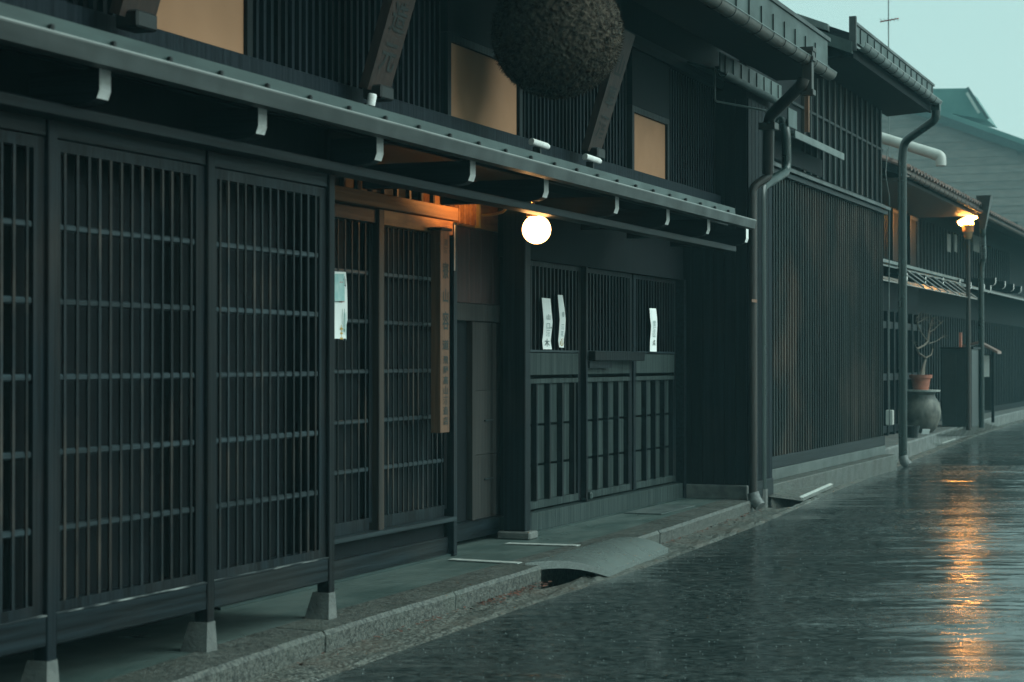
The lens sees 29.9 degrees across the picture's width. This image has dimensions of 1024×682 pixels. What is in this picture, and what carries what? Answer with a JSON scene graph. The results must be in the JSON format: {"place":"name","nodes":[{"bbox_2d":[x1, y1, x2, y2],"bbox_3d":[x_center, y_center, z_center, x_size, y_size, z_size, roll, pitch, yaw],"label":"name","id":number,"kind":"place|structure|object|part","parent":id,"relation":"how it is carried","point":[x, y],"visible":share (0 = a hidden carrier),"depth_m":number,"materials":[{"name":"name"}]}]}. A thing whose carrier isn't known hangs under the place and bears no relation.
{"place":"outdoors","nodes":[
{"label":"outdoors","id":0,"kind":"place"},
{"bbox_2d":[0,498,721,681],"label":"pavement","id":1,"kind":"structure","parent":0,"point":[101,658],"depth_m":10.79,"materials":[{"name":"grey concrete"}]},
{"bbox_2d":[0,0,836,681],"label":"townhouse","id":2,"kind":"structure","parent":1,"relation":"on","point":[204,412],"depth_m":11.03,"materials":[{"name":"brown wood"}]},
{"bbox_2d":[109,0,159,33],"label":"hanging board","id":3,"kind":"object","parent":2,"relation":"attached to","point":[136,16],"visible":1,"depth_m":9.16,"materials":[{"name":"brown wood"}]},
{"bbox_2d":[156,0,252,56],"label":"window","id":4,"kind":"structure","parent":2,"relation":"in","point":[226,24],"depth_m":10.32,"materials":[{"name":"beige paper"}]},
{"bbox_2d":[335,271,346,339],"bbox_3d":[-1.079,-0.221,12.095,0.028,0.436,0.232,0,-1,22],"label":"paper slip","id":5,"kind":"object","parent":2,"relation":"hanging from","point":[340,306],"visible":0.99,"depth_m":12.11,"materials":[{"name":"white paper"}]},
{"bbox_2d":[363,93,376,106],"bbox_3d":[-0.838,-1.403,11.355,0.081,0.128,0.052,0,-1,22],"label":"spot lamp","id":6,"kind":"object","parent":2,"relation":"on","point":[371,99],"visible":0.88,"depth_m":11.33,"materials":[{"name":"white metal"}]},
{"bbox_2d":[359,0,415,101],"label":"hanging board","id":7,"kind":"object","parent":2,"relation":"attached to","point":[386,46],"visible":0.97,"depth_m":11.62,"materials":[{"name":"brown wood"}]},
{"bbox_2d":[428,227,451,432],"bbox_3d":[-0.511,-0.075,13.449,0.122,1.433,0.187,0,-1,22],"label":"signboard","id":8,"kind":"object","parent":2,"relation":"attached to","point":[439,329],"visible":1,"depth_m":13.37,"materials":[{"name":"brown wood"}]},
{"bbox_2d":[454,225,454,270],"bbox_3d":[-0.410,-0.665,13.683,0.012,0.327,0.011,0,-1,22],"label":"thin rod","id":9,"kind":"object","parent":2,"relation":"hanging from","point":[454,247],"visible":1,"depth_m":13.68,"materials":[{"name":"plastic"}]},
{"bbox_2d":[475,204,480,227],"bbox_3d":[-0.265,-0.966,14.878,0.035,0.182,0.036,0,-1,22],"label":"yellow stick","id":10,"kind":"object","parent":2,"relation":"attached to","point":[478,216],"visible":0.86,"depth_m":14.86,"materials":[{"name":"wood"}]},
{"bbox_2d":[441,0,522,136],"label":"window","id":11,"kind":"structure","parent":2,"relation":"in","point":[474,89],"depth_m":13.64,"materials":[{"name":"beige paper"}]},
{"bbox_2d":[466,321,499,520],"bbox_3d":[-0.192,0.620,15.144,0.050,1.534,0.730,0,-1,22],"label":"side door","id":12,"kind":"structure","parent":2,"relation":"in","point":[483,338],"depth_m":15.05,"materials":[{"name":"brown wood"}]},
{"bbox_2d":[482,209,506,216],"bbox_3d":[-0.077,-0.975,14.193,0.095,0.040,1.446,0,-1,-9],"label":"lamp cable","id":13,"kind":"object","parent":2,"relation":"attached to","point":[496,213],"visible":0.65,"depth_m":14.63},
{"bbox_2d":[522,202,550,243],"bbox_3d":[0.173,-0.859,13.528,0.203,0.351,0.203,0,-1,22],"label":"globe lamp","id":14,"kind":"object","parent":2,"relation":"hanging from","point":[536,229],"visible":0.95,"depth_m":13.46,"materials":[{"name":"beige glass"}]},
{"bbox_2d":[529,138,549,153],"bbox_3d":[0.191,-1.401,13.935,0.077,0.127,0.204,0,-1,38],"label":"spot lamp","id":15,"kind":"object","parent":2,"relation":"on","point":[538,144],"visible":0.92,"depth_m":13.91,"materials":[{"name":"white metal"}]},
{"bbox_2d":[500,257,580,514],"bbox_3d":[0.266,0.367,16.100,0.072,2.055,1.760,0,-1,22],"label":"sliding door","id":16,"kind":"structure","parent":2,"relation":"in","point":[558,400],"depth_m":16.32,"materials":[{"name":"brown wood"}]},
{"bbox_2d":[542,298,552,348],"bbox_3d":[0.294,-0.144,16.057,0.015,0.427,0.245,0,-1,22],"label":"paper slip","id":17,"kind":"object","parent":2,"relation":"attached to","point":[548,322],"visible":1,"depth_m":16.05,"materials":[{"name":"white paper"}]},
{"bbox_2d":[487,0,624,101],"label":"cedar ball","id":18,"kind":"object","parent":2,"relation":"hanging from","point":[555,50],"visible":1,"depth_m":13.14,"materials":[{"name":"plant"}]},
{"bbox_2d":[558,295,565,347],"bbox_3d":[0.425,-0.168,16.385,0.015,0.449,0.190,0,-1,22],"label":"paper slip","id":19,"kind":"object","parent":2,"relation":"attached to","point":[562,322],"visible":1,"depth_m":16.38,"materials":[{"name":"white paper"}]},
{"bbox_2d":[582,153,601,168],"bbox_3d":[0.619,-1.394,15.005,0.077,0.127,0.204,0,-1,38],"label":"spot lamp","id":20,"kind":"object","parent":2,"relation":"on","point":[591,159],"visible":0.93,"depth_m":14.98,"materials":[{"name":"white metal"}]},
{"bbox_2d":[581,29,634,159],"bbox_3d":[0.769,-1.967,15.354,0.360,1.018,0.300,0,-1,22],"label":"hanging board","id":21,"kind":"object","parent":2,"relation":"attached to","point":[601,115],"visible":0.94,"depth_m":15.30,"materials":[{"name":"brown wood"}]},
{"bbox_2d":[588,268,631,496],"bbox_3d":[0.871,0.383,17.613,0.072,2.055,1.380,0,-1,22],"label":"sliding door","id":22,"kind":"structure","parent":2,"relation":"in","point":[609,292],"depth_m":17.71,"materials":[{"name":"brown wood"}]},
{"bbox_2d":[627,48,669,179],"bbox_3d":[1.239,-2.039,17.444,0.060,1.073,1.110,0,-1,22],"label":"window","id":23,"kind":"structure","parent":2,"relation":"in","point":[648,90],"depth_m":17.38,"materials":[{"name":"beige paper"}]},
{"bbox_2d":[649,308,656,351],"bbox_3d":[1.385,-0.108,18.783,0.014,0.424,0.249,0,-1,22],"label":"paper slip","id":24,"kind":"object","parent":2,"relation":"attached to","point":[653,335],"visible":1,"depth_m":18.78,"materials":[{"name":"white paper"}]},
{"bbox_2d":[632,274,675,489],"bbox_3d":[1.402,0.397,18.941,0.072,2.055,1.380,0,-1,22],"label":"sliding door","id":25,"kind":"structure","parent":2,"relation":"in","point":[652,395],"depth_m":18.87,"materials":[{"name":"brown wood"}]},
{"bbox_2d":[687,52,781,111],"bbox_3d":[2.350,-2.497,19.444,0.581,0.476,2.546,0,-1,22],"label":"ribbed awning","id":26,"kind":"object","parent":2,"relation":"attached to","point":[731,70],"visible":0.9,"depth_m":18.95,"materials":[{"name":"grey metal"}]},
{"bbox_2d":[448,558,521,563],"bbox_3d":[-0.188,1.533,13.376,0.555,0.006,0.090,0,-1,27],"label":"paving strip","id":27,"kind":"object","parent":1,"relation":"on","point":[489,561],"visible":1,"depth_m":13.36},
{"bbox_2d":[504,542,580,545],"bbox_3d":[0.232,1.546,14.600,0.578,0.006,0.090,0,-1,17],"label":"paving strip","id":28,"kind":"object","parent":1,"relation":"on","point":[543,544],"visible":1,"depth_m":14.56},
{"bbox_2d":[624,504,694,513],"bbox_3d":[1.398,1.585,18.092,0.360,0.006,1.100,0,-1,22],"label":"cover plate","id":29,"kind":"object","parent":1,"relation":"on","point":[660,509],"visible":1,"depth_m":18.02,"materials":[{"name":"grey metal"}]},
{"bbox_2d":[317,421,1023,681],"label":"road","id":30,"kind":"structure","parent":0,"point":[899,613],"depth_m":11.99,"materials":[{"name":"grey asphalt"}]},
{"bbox_2d":[277,419,1023,681],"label":"gutter channel","id":31,"kind":"object","parent":30,"relation":"on","point":[395,645],"visible":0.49,"depth_m":12.15,"materials":[{"name":"stone"}]},
{"bbox_2d":[102,499,754,681],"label":"kerb","id":32,"kind":"structure","parent":31,"relation":"on","point":[246,658],"depth_m":10.84,"materials":[{"name":"stone"}]},
{"bbox_2d":[244,507,773,681],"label":"gutter silt","id":33,"kind":"object","parent":31,"relation":"on","point":[324,658],"visible":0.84,"depth_m":10.82,"materials":[{"name":"soil"}]},
{"bbox_2d":[297,511,761,664],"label":"fallen leaves","id":34,"kind":"object","parent":33,"relation":"on","point":[499,596],"visible":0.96,"depth_m":12.25,"materials":[{"name":"plant"}]},
{"bbox_2d":[525,537,667,576],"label":"gutter slab","id":35,"kind":"structure","parent":31,"relation":"on","point":[610,557],"depth_m":14.03,"materials":[{"name":"concrete"}]},
{"bbox_2d":[768,483,832,500],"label":"gutter slab","id":36,"kind":"structure","parent":31,"relation":"on","point":[802,494],"depth_m":21.18,"materials":[{"name":"concrete"}]},
{"bbox_2d":[739,13,942,508],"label":"townhouse","id":37,"kind":"structure","parent":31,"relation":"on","point":[825,184],"depth_m":23.93,"materials":[{"name":"brown wood"}]},
{"bbox_2d":[933,437,955,444],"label":"gutter slab","id":38,"kind":"structure","parent":31,"relation":"on","point":[947,440],"depth_m":35.13,"materials":[{"name":"concrete"}]},
{"bbox_2d":[940,421,997,435],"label":"gutter slab","id":39,"kind":"structure","parent":31,"relation":"on","point":[973,430],"depth_m":38.96,"materials":[{"name":"stone"}]},
{"bbox_2d":[333,457,1023,681],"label":"rain splashes","id":40,"kind":"object","parent":30,"relation":"on","point":[762,591],"visible":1,"depth_m":11.59,"materials":[{"name":"liquid"}]},
{"bbox_2d":[778,0,1023,138],"label":"sky","id":41,"kind":"structure","parent":0,"point":[978,45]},
{"bbox_2d":[885,406,1023,460],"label":"pavement","id":42,"kind":"structure","parent":0,"point":[921,443],"depth_m":33.70,"materials":[{"name":"concrete"}]},
{"bbox_2d":[907,426,919,437],"bbox_3d":[6.709,1.520,32.160,0.234,0.200,0.240,0,-1,22],"label":"pot","id":43,"kind":"object","parent":42,"relation":"on","point":[912,431],"visible":0.9,"depth_m":32.07,"materials":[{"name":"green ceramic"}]},
{"bbox_2d":[907,392,940,432],"bbox_3d":[7.358,1.278,34.539,0.710,0.733,0.710,0,-1,22],"label":"storage jar","id":44,"kind":"object","parent":42,"relation":"on","point":[923,410],"visible":0.73,"depth_m":34.27,"materials":[{"name":"ceramic"}]},
{"bbox_2d":[907,390,939,391],"bbox_3d":[7.358,0.895,34.543,0.696,0.030,0.696,0,-1,22],"label":"jar lid","id":45,"kind":"object","parent":44,"relation":"on","point":[923,390],"visible":0.87,"depth_m":34.24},
{"bbox_2d":[909,311,949,389],"bbox_3d":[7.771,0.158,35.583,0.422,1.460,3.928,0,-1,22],"label":"bonsai pot","id":46,"kind":"object","parent":45,"relation":"on","point":[921,381],"visible":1,"depth_m":34.45,"materials":[{"name":"ceramic"}]},
{"bbox_2d":[921,429,929,433],"bbox_3d":[7.247,1.587,33.626,0.170,0.085,0.120,0,-1,22],"label":"white card","id":47,"kind":"object","parent":42,"relation":"on","point":[925,431],"visible":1,"depth_m":33.58,"materials":[{"name":"paper"}]},
{"bbox_2d":[881,132,992,435],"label":"townhouse","id":48,"kind":"structure","parent":42,"relation":"on","point":[928,195],"depth_m":33.84,"materials":[{"name":"brown wood"}]},
{"bbox_2d":[886,410,893,424],"bbox_3d":[5.515,1.116,28.021,0.100,0.220,0.120,0,-1,22],"label":"meter box","id":49,"kind":"object","parent":48,"relation":"attached to","point":[891,417],"visible":0.9,"depth_m":27.97,"materials":[{"name":"plastic"}]},
{"bbox_2d":[890,208,897,261],"bbox_3d":[6.801,-1.862,33.974,0.050,0.900,0.900,0,-1,22],"label":"window","id":50,"kind":"structure","parent":48,"relation":"in","point":[893,212],"depth_m":33.68,"materials":[{"name":"brown wood"}]},
{"bbox_2d":[908,215,917,266],"bbox_3d":[7.414,-1.845,35.506,0.050,0.900,0.800,0,-1,22],"label":"window","id":51,"kind":"structure","parent":48,"relation":"in","point":[912,221],"depth_m":35.45,"materials":[{"name":"brown wood"}]},
{"bbox_2d":[940,347,980,426],"bbox_3d":[8.847,0.901,37.866,0.644,1.557,1.000,0,-1,22],"label":"cabinet","id":52,"kind":"object","parent":42,"relation":"on","point":[953,386],"visible":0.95,"depth_m":37.47,"materials":[{"name":"brown wood"}]},
{"bbox_3d":[8.558,0.907,37.488,0.227,1.337,0.013,0,-1,22],"label":"door","id":53,"kind":"part","parent":52,"relation":"part of","materials":[{"name":"black wood"}]},
{"bbox_2d":[959,332,961,346],"bbox_3d":[8.790,-0.025,37.629,0.044,0.286,0.100,0,-1,22],"label":"bottle","id":54,"kind":"object","parent":52,"relation":"on","point":[960,339],"visible":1,"depth_m":37.59,"materials":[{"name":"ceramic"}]},
{"bbox_3d":[8.787,0.906,37.396,0.227,1.337,0.013,0,-1,22],"label":"door","id":55,"kind":"part","parent":52,"relation":"part of","materials":[{"name":"black wood"}]},
{"bbox_2d":[956,216,976,429],"bbox_3d":[8.526,-0.369,35.973,0.368,4.077,0.300,0,-1,22],"label":"street lamp","id":56,"kind":"object","parent":42,"relation":"on","point":[966,223],"visible":0.98,"depth_m":35.92,"materials":[{"name":"brown metal"}]},
{"bbox_2d":[919,209,1023,420],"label":"townhouse","id":57,"kind":"structure","parent":42,"relation":"on","point":[1004,299],"depth_m":45.42,"materials":[{"name":"brown wood"}]},
{"bbox_2d":[880,0,898,156],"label":"antenna","id":58,"kind":"object","parent":57,"relation":"on","point":[884,20],"visible":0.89,"depth_m":45.00,"materials":[{"name":"grey metal"}]},
{"bbox_2d":[963,341,1000,422],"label":"notice board","id":59,"kind":"object","parent":42,"relation":"on","point":[989,383],"visible":0.43,"depth_m":40.15,"materials":[{"name":"brown wood"}]},
{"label":"ground","id":60,"kind":"structure","parent":0,"visible":0},
{"bbox_2d":[882,87,1023,227],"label":"gable building","id":61,"kind":"structure","parent":60,"relation":"on","point":[983,157],"depth_m":98.45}
]}

